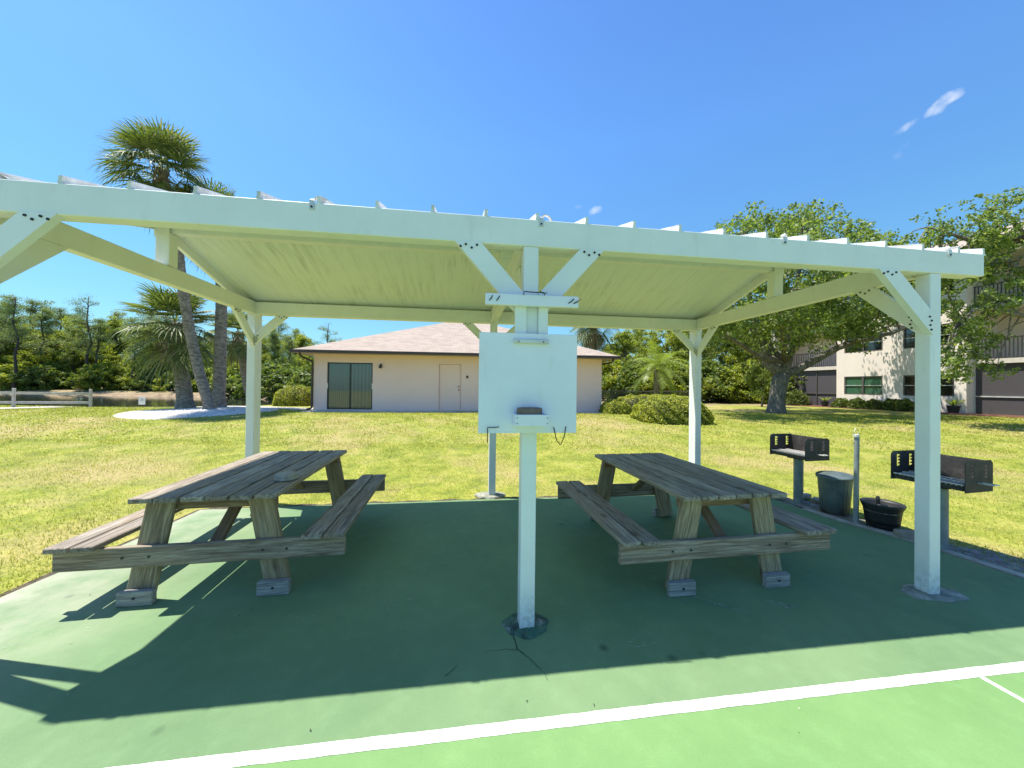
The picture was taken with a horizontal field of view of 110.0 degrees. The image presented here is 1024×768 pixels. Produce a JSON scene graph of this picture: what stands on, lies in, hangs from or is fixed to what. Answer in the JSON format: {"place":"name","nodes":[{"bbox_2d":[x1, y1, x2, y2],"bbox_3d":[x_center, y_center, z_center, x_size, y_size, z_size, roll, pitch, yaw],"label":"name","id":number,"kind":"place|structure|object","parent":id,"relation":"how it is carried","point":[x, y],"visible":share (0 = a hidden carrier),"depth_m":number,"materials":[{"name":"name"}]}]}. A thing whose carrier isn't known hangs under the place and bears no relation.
{"place":"outdoors","nodes":[
{"label":"outdoors","id":0,"kind":"place"},
{"bbox_2d":[0,394,271,406],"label":"pond","id":1,"kind":"structure","parent":0,"point":[121,401],"depth_m":33.53,"materials":[{"name":"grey liquid"}]},
{"bbox_2d":[0,406,312,409],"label":"path","id":2,"kind":"structure","parent":0,"point":[296,408],"depth_m":15.80,"materials":[{"name":"concrete"}]},
{"bbox_2d":[274,471,297,481],"bbox_3d":[-1.936,0.792,3.076,0.172,0.051,0.172,1,0,-8],"label":"round dish","id":3,"kind":"object","parent":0,"point":[286,476],"visible":1,"depth_m":3.03,"materials":[{"name":"white ceramic"}]},
{"bbox_2d":[0,387,1023,597],"bbox_3d":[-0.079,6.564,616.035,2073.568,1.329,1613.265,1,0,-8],"label":"ground","id":4,"kind":"structure","parent":0,"point":[729,408],"depth_m":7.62,"materials":[{"name":"green plant"}]},
{"bbox_2d":[0,299,27,345],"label":"pine tree","id":5,"kind":"object","parent":4,"relation":"on","point":[2,306],"visible":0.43,"depth_m":50.92,"materials":[{"name":"green plant"}]},
{"bbox_2d":[0,362,38,389],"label":"shrub","id":6,"kind":"object","parent":4,"relation":"on","point":[5,369],"visible":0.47,"depth_m":48.28,"materials":[{"name":"green plant"}]},
{"bbox_2d":[0,349,40,386],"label":"broadleaf tree","id":7,"kind":"object","parent":4,"relation":"on","point":[25,358],"visible":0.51,"depth_m":49.64,"materials":[{"name":"green plant"}]},
{"bbox_2d":[0,292,45,391],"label":"pine tree","id":8,"kind":"object","parent":4,"relation":"on","point":[8,304],"visible":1,"depth_m":47.48,"materials":[{"name":"green plant"}]},
{"bbox_2d":[2,370,52,389],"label":"shrub","id":9,"kind":"object","parent":4,"relation":"on","point":[21,387],"visible":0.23,"depth_m":48.12,"materials":[{"name":"green plant"}]},
{"bbox_2d":[1,324,55,364],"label":"broadleaf tree","id":10,"kind":"object","parent":4,"relation":"on","point":[7,351],"visible":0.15,"depth_m":53.34,"materials":[{"name":"green plant"}]},
{"bbox_2d":[16,297,55,330],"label":"pine tree","id":11,"kind":"object","parent":4,"relation":"on","point":[32,309],"visible":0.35,"depth_m":61.89,"materials":[{"name":"green plant"}]},
{"bbox_2d":[21,307,61,364],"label":"pine tree","id":12,"kind":"object","parent":4,"relation":"on","point":[47,314],"visible":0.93,"depth_m":50.72,"materials":[{"name":"green plant"}]},
{"bbox_2d":[9,330,73,365],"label":"broadleaf tree","id":13,"kind":"object","parent":4,"relation":"on","point":[25,349],"visible":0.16,"depth_m":52.49,"materials":[{"name":"green plant"}]},
{"bbox_2d":[6,361,78,391],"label":"shrub","id":14,"kind":"object","parent":4,"relation":"on","point":[44,371],"visible":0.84,"depth_m":48.23,"materials":[{"name":"green plant"}]},
{"bbox_2d":[0,388,92,406],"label":"rail fence","id":15,"kind":"object","parent":4,"relation":"on","point":[13,402],"visible":0.84,"depth_m":15.53,"materials":[{"name":"white wood"}]},
{"bbox_2d":[27,350,71,386],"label":"broadleaf tree","id":16,"kind":"object","parent":4,"relation":"on","point":[49,356],"visible":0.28,"depth_m":51.13,"materials":[{"name":"green plant"}]},
{"bbox_2d":[44,306,72,331],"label":"pine tree","id":17,"kind":"object","parent":4,"relation":"on","point":[58,315],"visible":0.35,"depth_m":63.98,"materials":[{"name":"green plant"}]},
{"bbox_2d":[45,316,99,368],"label":"broadleaf tree","id":18,"kind":"object","parent":4,"relation":"on","point":[61,337],"visible":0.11,"depth_m":53.63,"materials":[{"name":"green plant"}]},
{"bbox_2d":[54,347,93,376],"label":"broadleaf tree","id":19,"kind":"object","parent":4,"relation":"on","point":[67,353],"visible":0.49,"depth_m":50.66,"materials":[{"name":"green plant"}]},
{"bbox_2d":[40,293,116,388],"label":"pine tree","id":20,"kind":"object","parent":4,"relation":"on","point":[81,322],"visible":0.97,"depth_m":48.51,"materials":[{"name":"green plant"}]},
{"bbox_2d":[63,351,102,388],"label":"broadleaf tree","id":21,"kind":"object","parent":4,"relation":"on","point":[77,359],"visible":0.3,"depth_m":51.74,"materials":[{"name":"green plant"}]},
{"bbox_2d":[56,367,121,389],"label":"shrub","id":22,"kind":"object","parent":4,"relation":"on","point":[91,378],"visible":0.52,"depth_m":47.61,"materials":[{"name":"green plant"}]},
{"bbox_2d":[77,318,113,363],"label":"pine tree","id":23,"kind":"object","parent":4,"relation":"on","point":[96,355],"visible":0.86,"depth_m":49.72,"materials":[{"name":"green plant"}]},
{"bbox_2d":[67,362,130,390],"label":"shrub","id":24,"kind":"object","parent":4,"relation":"on","point":[104,367],"visible":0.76,"depth_m":48.07,"materials":[{"name":"green plant"}]},
{"bbox_2d":[79,316,129,362],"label":"broadleaf tree","id":25,"kind":"object","parent":4,"relation":"on","point":[113,322],"visible":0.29,"depth_m":54.97,"materials":[{"name":"green plant"}]},
{"bbox_2d":[112,367,155,390],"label":"shrub","id":26,"kind":"object","parent":4,"relation":"on","point":[127,382],"visible":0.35,"depth_m":48.88,"materials":[{"name":"green plant"}]},
{"bbox_2d":[120,315,148,390],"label":"pine tree","id":27,"kind":"object","parent":4,"relation":"on","point":[132,320],"visible":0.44,"depth_m":48.80,"materials":[{"name":"green plant"}]},
{"bbox_2d":[109,352,160,389],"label":"broadleaf tree","id":28,"kind":"object","parent":4,"relation":"on","point":[123,368],"visible":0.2,"depth_m":49.52,"materials":[{"name":"green plant"}]},
{"bbox_2d":[122,373,162,390],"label":"shrub","id":29,"kind":"object","parent":4,"relation":"on","point":[142,383],"visible":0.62,"depth_m":48.13,"materials":[{"name":"green plant"}]},
{"bbox_2d":[150,375,174,391],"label":"shrub","id":30,"kind":"object","parent":4,"relation":"on","point":[158,387],"visible":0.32,"depth_m":47.71,"materials":[{"name":"green plant"}]},
{"bbox_2d":[113,407,277,418],"bbox_3d":[-12.370,1.089,14.430,5.074,0.251,5.169,1,0,-8],"label":"shell bed","id":31,"kind":"object","parent":4,"relation":"on","point":[173,413],"visible":0.77,"depth_m":13.17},
{"bbox_2d":[86,112,216,408],"bbox_3d":[-13.736,-4.484,13.918,3.694,11.402,3.686,0,0,24],"label":"fan palm","id":32,"kind":"object","parent":31,"relation":"on","point":[166,144],"visible":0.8,"depth_m":13.70,"materials":[{"name":"green plant"}]},
{"bbox_2d":[99,281,234,408],"bbox_3d":[-14.642,-1.560,15.614,4.505,5.714,4.375,1,0,-8],"label":"fan palm","id":33,"kind":"object","parent":31,"relation":"on","point":[170,348],"visible":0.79,"depth_m":14.98,"materials":[{"name":"green plant"}]},
{"bbox_2d":[183,174,237,406],"bbox_3d":[-13.086,-3.824,15.795,3.769,10.154,3.644,1,0,-8],"label":"fan palm","id":34,"kind":"object","parent":31,"relation":"on","point":[220,369],"visible":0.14,"depth_m":15.61,"materials":[{"name":"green plant"}]},
{"bbox_2d":[202,310,272,395],"bbox_3d":[-16.031,-1.323,20.930,3.882,6.364,3.837,1,0,-8],"label":"broadleaf tree","id":35,"kind":"object","parent":4,"relation":"on","point":[239,347],"visible":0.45,"depth_m":20.76,"materials":[{"name":"green plant"}]},
{"bbox_2d":[226,366,269,398],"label":"shrub","id":36,"kind":"object","parent":4,"relation":"on","point":[232,383],"visible":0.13,"depth_m":40.04,"materials":[{"name":"green plant"}]},
{"bbox_2d":[235,359,291,397],"bbox_3d":[-24.844,-0.264,38.502,7.253,4.815,8.414,1,-1,-43],"label":"shrub","id":37,"kind":"object","parent":4,"relation":"on","point":[265,371],"visible":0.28,"depth_m":36.93,"materials":[{"name":"green plant"}]},
{"bbox_2d":[264,329,286,361],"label":"pine tree","id":38,"kind":"object","parent":4,"relation":"on","point":[273,335],"visible":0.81,"depth_m":43.87,"materials":[{"name":"green plant"}]},
{"bbox_2d":[261,366,301,400],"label":"shrub","id":39,"kind":"object","parent":4,"relation":"on","point":[280,377],"visible":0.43,"depth_m":35.20,"materials":[{"name":"green plant"}]},
{"bbox_2d":[278,334,301,367],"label":"pine tree","id":40,"kind":"object","parent":4,"relation":"on","point":[286,339],"visible":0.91,"depth_m":39.80,"materials":[{"name":"green plant"}]},
{"bbox_2d":[272,385,313,405],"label":"hedge","id":41,"kind":"object","parent":4,"relation":"on","point":[296,395],"visible":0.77,"depth_m":18.43,"materials":[{"name":"green plant"}]},
{"bbox_2d":[274,364,313,387],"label":"shrub","id":42,"kind":"object","parent":4,"relation":"on","point":[302,375],"visible":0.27,"depth_m":31.66,"materials":[{"name":"green plant"}]},
{"bbox_2d":[277,332,312,366],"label":"broadleaf tree","id":43,"kind":"object","parent":4,"relation":"on","point":[301,340],"visible":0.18,"depth_m":49.63,"materials":[{"name":"green plant"}]},
{"bbox_2d":[309,322,341,344],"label":"pine tree","id":44,"kind":"object","parent":4,"relation":"on","point":[327,337],"visible":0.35,"depth_m":50.07,"materials":[{"name":"green plant"}]},
{"bbox_2d":[0,496,802,596],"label":"soil edge","id":45,"kind":"object","parent":4,"relation":"on","point":[30,582],"visible":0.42,"depth_m":4.60,"materials":[{"name":"brown soil"}]},
{"bbox_2d":[299,410,601,413],"bbox_3d":[-1.647,1.367,16.021,14.425,0.280,1.150,1,0,-6],"label":"house apron","id":46,"kind":"object","parent":4,"relation":"on","point":[361,411],"visible":0.22,"depth_m":15.41,"materials":[{"name":"concrete"}]},
{"bbox_2d":[289,323,621,411],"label":"house","id":47,"kind":"structure","parent":4,"relation":"on","point":[434,367],"depth_m":16.05,"materials":[{"name":"beige paint"}]},
{"bbox_2d":[327,362,372,409],"bbox_3d":[-7.130,0.089,15.799,1.950,2.060,0.085,1,0,-6],"label":"sliding door","id":48,"kind":"structure","parent":47,"relation":"in","point":[349,385],"depth_m":15.80,"materials":[{"name":"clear glass"}]},
{"bbox_2d":[439,365,460,409],"bbox_3d":[-2.808,0.145,16.233,0.951,2.040,0.090,1,0,-6],"label":"door","id":49,"kind":"structure","parent":47,"relation":"in","point":[450,375],"depth_m":16.24,"materials":[{"name":"beige paint"}]},
{"bbox_2d":[0,495,1023,767],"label":"court slab","id":50,"kind":"structure","parent":4,"relation":"on","point":[200,659],"depth_m":2.32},
{"bbox_2d":[42,450,385,607],"bbox_3d":[-2.402,1.209,3.519,1.920,0.780,1.894,1,0,-10],"label":"picnic table","id":51,"kind":"object","parent":50,"relation":"on","point":[235,487],"visible":0.99,"depth_m":2.74,"materials":[{"name":"brown wood"}]},
{"bbox_2d":[0,172,985,639],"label":"picnic shelter","id":52,"kind":"object","parent":50,"relation":"on","point":[258,256],"visible":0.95,"depth_m":2.84,"materials":[{"name":"white paint"}]},
{"bbox_2d":[478,332,576,444],"bbox_3d":[0.106,0.034,2.331,0.644,0.722,0.078,1,0,-8],"label":"hanging panel","id":53,"kind":"object","parent":52,"relation":"attached to","point":[516,370],"visible":0.96,"depth_m":2.32,"materials":[{"name":"paint"}]},
{"bbox_2d":[513,413,548,425],"bbox_3d":[0.118,0.225,2.255,0.210,0.072,0.121,1,0,-8],"label":"shelf box","id":54,"kind":"object","parent":53,"relation":"attached to","point":[532,420],"visible":0.98,"depth_m":2.20,"materials":[{"name":"paint"}]},
{"bbox_2d":[517,407,541,414],"bbox_3d":[0.110,0.173,2.259,0.164,0.053,0.084,1,0,-8],"label":"oval case","id":55,"kind":"object","parent":54,"relation":"in","point":[529,410],"visible":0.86,"depth_m":2.22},
{"bbox_2d":[485,291,580,308],"bbox_3d":[0.139,-0.553,2.321,0.622,0.098,0.054,1,0,-7],"label":"peg rail","id":56,"kind":"object","parent":52,"relation":"attached to","point":[521,300],"visible":1,"depth_m":2.31,"materials":[{"name":"paint"}]},
{"bbox_2d":[108,661,1023,767],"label":"court baseline","id":57,"kind":"object","parent":50,"relation":"on","point":[237,759],"visible":1,"depth_m":1.72,"materials":[{"name":"paint"}]},
{"bbox_2d":[235,672,1023,767],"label":"court inner paint","id":58,"kind":"object","parent":50,"relation":"on","point":[978,722],"depth_m":1.64,"materials":[{"name":"green paint"}]},
{"bbox_2d":[556,453,836,596],"bbox_3d":[1.608,1.257,3.651,1.889,0.782,1.753,1,0,-9],"label":"picnic table","id":59,"kind":"object","parent":50,"relation":"on","point":[696,490],"visible":1,"depth_m":2.95,"materials":[{"name":"brown wood"}]},
{"bbox_2d":[569,327,620,362],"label":"fan palm","id":60,"kind":"object","parent":4,"relation":"on","point":[593,338],"visible":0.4,"depth_m":24.50,"materials":[{"name":"green plant"}]},
{"bbox_2d":[601,359,628,399],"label":"shrub","id":61,"kind":"object","parent":4,"relation":"on","point":[606,367],"visible":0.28,"depth_m":30.59,"materials":[{"name":"green plant"}]},
{"bbox_2d":[599,399,632,414],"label":"hedge","id":62,"kind":"object","parent":4,"relation":"on","point":[616,406],"visible":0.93,"depth_m":15.62,"materials":[{"name":"green plant"}]},
{"bbox_2d":[601,367,642,399],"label":"shrub","id":63,"kind":"object","parent":4,"relation":"on","point":[605,386],"visible":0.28,"depth_m":30.08,"materials":[{"name":"green plant"}]},
{"bbox_2d":[601,329,648,366],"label":"broadleaf tree","id":64,"kind":"object","parent":4,"relation":"on","point":[624,340],"visible":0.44,"depth_m":33.82,"materials":[{"name":"green plant"}]},
{"bbox_2d":[614,394,662,409],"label":"hedge","id":65,"kind":"object","parent":4,"relation":"on","point":[632,400],"visible":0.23,"depth_m":19.19,"materials":[{"name":"green plant"}]},
{"bbox_2d":[615,329,665,360],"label":"broadleaf tree","id":66,"kind":"object","parent":4,"relation":"on","point":[637,335],"visible":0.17,"depth_m":37.89,"materials":[{"name":"green plant"}]},
{"bbox_2d":[601,355,682,399],"bbox_3d":[10.649,-0.219,31.666,7.508,4.654,6.471,1,0,1],"label":"shrub","id":67,"kind":"object","parent":4,"relation":"on","point":[618,387],"visible":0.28,"depth_m":29.56,"materials":[{"name":"green plant"}]},
{"bbox_2d":[619,340,688,393],"bbox_3d":[9.313,-0.482,23.224,4.380,4.222,4.377,0,-1,28],"label":"feather palm","id":68,"kind":"object","parent":4,"relation":"on","point":[658,374],"visible":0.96,"depth_m":22.67,"materials":[{"name":"green plant"}]},
{"bbox_2d":[614,355,706,396],"bbox_3d":[12.178,-0.184,30.729,7.428,4.605,6.402,1,0,13],"label":"shrub","id":69,"kind":"object","parent":4,"relation":"on","point":[632,387],"visible":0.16,"depth_m":28.72,"materials":[{"name":"green plant"}]},
{"bbox_2d":[636,330,688,363],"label":"broadleaf tree","id":70,"kind":"object","parent":4,"relation":"on","point":[673,344],"visible":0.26,"depth_m":35.36,"materials":[{"name":"green plant"}]},
{"bbox_2d":[636,363,688,395],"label":"shrub","id":71,"kind":"object","parent":4,"relation":"on","point":[650,386],"visible":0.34,"depth_m":28.03,"materials":[{"name":"green plant"}]},
{"bbox_2d":[630,394,714,424],"bbox_3d":[5.731,0.889,12.907,2.699,1.073,2.331,1,0,0],"label":"hedge","id":72,"kind":"object","parent":4,"relation":"on","point":[669,409],"visible":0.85,"depth_m":12.10,"materials":[{"name":"green plant"}]},
{"bbox_2d":[662,361,715,398],"bbox_3d":[14.232,-0.003,29.929,5.289,3.767,5.070,1,-1,-28],"label":"shrub","id":73,"kind":"object","parent":4,"relation":"on","point":[708,384],"visible":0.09,"depth_m":28.68,"materials":[{"name":"green plant"}]},
{"bbox_2d":[675,357,730,400],"bbox_3d":[15.757,-0.211,31.930,6.633,4.771,7.696,0,-1,39],"label":"shrub","id":74,"kind":"object","parent":4,"relation":"on","point":[705,370],"visible":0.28,"depth_m":29.65,"materials":[{"name":"green plant"}]},
{"bbox_2d":[684,329,725,400],"bbox_3d":[18.532,-1.676,33.803,3.709,7.034,4.461,1,0,-15],"label":"broadleaf tree","id":75,"kind":"object","parent":4,"relation":"on","point":[709,351],"visible":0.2,"depth_m":33.33,"materials":[{"name":"green plant"}]},
{"bbox_2d":[701,361,754,401],"bbox_3d":[18.553,0.037,32.099,5.773,4.153,6.698,1,0,3],"label":"shrub","id":76,"kind":"object","parent":4,"relation":"on","point":[713,391],"visible":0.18,"depth_m":30.23,"materials":[{"name":"green plant"}]},
{"bbox_2d":[704,366,755,403],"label":"shrub","id":77,"kind":"object","parent":4,"relation":"on","point":[732,385],"visible":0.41,"depth_m":29.76,"materials":[{"name":"green plant"}]},
{"bbox_2d":[721,321,760,366],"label":"broadleaf tree","id":78,"kind":"object","parent":4,"relation":"on","point":[731,358],"visible":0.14,"depth_m":35.72,"materials":[{"name":"green plant"}]},
{"bbox_2d":[719,362,767,402],"bbox_3d":[20.445,0.003,31.548,5.309,3.944,5.538,1,0,-20],"label":"shrub","id":79,"kind":"object","parent":4,"relation":"on","point":[740,372],"visible":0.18,"depth_m":30.80,"materials":[{"name":"green plant"}]},
{"bbox_2d":[741,326,773,406],"bbox_3d":[16.748,-1.422,23.908,1.836,6.331,2.208,1,-1,-26],"label":"broadleaf tree","id":80,"kind":"object","parent":4,"relation":"on","point":[757,372],"visible":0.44,"depth_m":23.96,"materials":[{"name":"green plant"}]},
{"bbox_2d":[750,376,808,399],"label":"shrub","id":81,"kind":"object","parent":4,"relation":"on","point":[794,383],"visible":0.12,"depth_m":27.71,"materials":[{"name":"green plant"}]},
{"bbox_2d":[671,199,963,413],"bbox_3d":[14.672,-4.202,18.323,17.521,11.721,10.798,1,0,-8],"label":"oak tree","id":82,"kind":"object","parent":4,"relation":"on","point":[795,327],"visible":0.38,"depth_m":16.39,"materials":[{"name":"green plant"}]},
{"bbox_2d":[815,471,852,516],"bbox_3d":[4.253,1.434,4.713,0.394,0.549,0.411,1,-1,-28],"label":"metal bin","id":83,"kind":"object","parent":4,"relation":"on","point":[835,488],"visible":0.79,"depth_m":4.60,"materials":[{"name":"grey metal"}]},
{"bbox_2d":[853,428,859,523],"bbox_3d":[4.175,1.159,4.348,0.069,1.252,0.058,1,0,-8],"label":"grey pole","id":84,"kind":"object","parent":4,"relation":"on","point":[856,478],"visible":0.91,"depth_m":4.33,"materials":[{"name":"metal"}]},
{"bbox_2d":[760,221,1023,415],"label":"apartment block","id":85,"kind":"structure","parent":4,"relation":"on","point":[884,370],"depth_m":21.02,"materials":[{"name":"beige paint"}]},
{"bbox_2d":[844,376,882,394],"bbox_3d":[22.843,0.098,23.315,0.085,1.200,2.119,1,0,-13],"label":"window","id":86,"kind":"structure","parent":85,"relation":"in","point":[855,385],"depth_m":23.26,"materials":[{"name":"glass"}]},
{"bbox_2d":[845,332,882,352],"bbox_3d":[22.877,-2.681,23.337,0.085,1.200,2.119,1,0,-13],"label":"window","id":87,"kind":"structure","parent":85,"relation":"in","point":[878,347],"depth_m":22.86,"materials":[{"name":"metal"}]},
{"bbox_2d":[903,374,953,396],"bbox_3d":[23.535,0.083,20.273,0.085,1.200,2.135,1,0,-13],"label":"window","id":88,"kind":"structure","parent":85,"relation":"in","point":[947,389],"depth_m":20.85,"materials":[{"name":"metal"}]},
{"bbox_2d":[903,323,953,348],"bbox_3d":[23.569,-2.697,20.295,0.085,1.200,2.135,1,0,-13],"label":"window","id":89,"kind":"structure","parent":85,"relation":"in","point":[908,339],"depth_m":21.01,"materials":[{"name":"glass"}]},
{"bbox_2d":[760,403,1023,417],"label":"mulch bed","id":90,"kind":"object","parent":4,"relation":"on","point":[1016,416],"visible":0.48,"depth_m":18.66,"materials":[{"name":"brown soil"}]},
{"bbox_2d":[785,388,809,405],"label":"clipped shrub","id":91,"kind":"object","parent":90,"relation":"on","point":[800,399],"visible":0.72,"depth_m":26.64,"materials":[{"name":"green plant"}]},
{"bbox_2d":[830,398,848,407],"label":"clipped shrub","id":92,"kind":"object","parent":90,"relation":"on","point":[839,402],"visible":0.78,"depth_m":23.79,"materials":[{"name":"green plant"}]},
{"bbox_2d":[846,397,864,408],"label":"clipped shrub","id":93,"kind":"object","parent":90,"relation":"on","point":[858,402],"visible":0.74,"depth_m":22.92,"materials":[{"name":"green plant"}]},
{"bbox_2d":[862,399,882,408],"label":"clipped shrub","id":94,"kind":"object","parent":90,"relation":"on","point":[872,404],"visible":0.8,"depth_m":22.08,"materials":[{"name":"green plant"}]},
{"bbox_2d":[878,398,897,409],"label":"clipped shrub","id":95,"kind":"object","parent":90,"relation":"on","point":[887,404],"visible":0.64,"depth_m":21.32,"materials":[{"name":"green plant"}]},
{"bbox_2d":[893,398,914,410],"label":"clipped shrub","id":96,"kind":"object","parent":90,"relation":"on","point":[906,404],"visible":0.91,"depth_m":20.59,"materials":[{"name":"green plant"}]},
{"bbox_2d":[941,398,967,412],"bbox_3d":[23.304,1.156,18.848,1.164,0.812,1.157,1,0,-13],"label":"flower pot","id":97,"kind":"object","parent":90,"relation":"on","point":[952,408],"visible":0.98,"depth_m":18.80,"materials":[{"name":"black plastic"}]},
{"bbox_2d":[772,494,1023,578],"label":"dirt strip","id":98,"kind":"object","parent":4,"relation":"on","point":[994,558],"visible":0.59,"depth_m":3.58,"materials":[{"name":"brown soil"}]},
{"bbox_2d":[770,433,829,503],"bbox_3d":[4.105,1.267,5.076,0.410,1.045,0.628,1,0,-12],"label":"pedestal grill","id":99,"kind":"object","parent":98,"relation":"on","point":[798,449],"visible":0.97,"depth_m":5.08,"materials":[{"name":"metal"}]},
{"bbox_2d":[860,496,906,530],"bbox_3d":[4.385,1.519,4.244,0.390,0.374,0.390,1,0,-8],"label":"black pot","id":100,"kind":"object","parent":98,"relation":"on","point":[883,514],"visible":0.98,"depth_m":4.16,"materials":[{"name":"plastic"}]},
{"bbox_2d":[893,529,913,538],"bbox_3d":[4.341,1.652,3.933,0.200,0.080,0.102,1,0,22],"label":"loose brick","id":101,"kind":"object","parent":98,"relation":"on","point":[902,533],"visible":0.58,"depth_m":3.92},
{"bbox_2d":[891,450,999,549],"bbox_3d":[4.396,1.257,3.632,0.400,1.050,0.658,1,0,-14],"label":"pedestal grill","id":102,"kind":"object","parent":98,"relation":"on","point":[967,475],"visible":0.77,"depth_m":3.62,"materials":[{"name":"metal"}]},
{"bbox_2d":[802,508,1023,577],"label":"kerb strip","id":103,"kind":"object","parent":4,"relation":"on","point":[997,567],"visible":0.65,"depth_m":3.61,"materials":[{"name":"concrete"}]},
{"bbox_2d":[887,186,1023,384],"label":"oak tree","id":104,"kind":"object","parent":4,"relation":"on","point":[961,330],"visible":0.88,"depth_m":12.65,"materials":[{"name":"green plant"}]},
{"bbox_2d":[0,0,1023,365],"label":"sky","id":105,"kind":"structure","parent":0,"point":[654,114],"materials":[{"name":"blue"}]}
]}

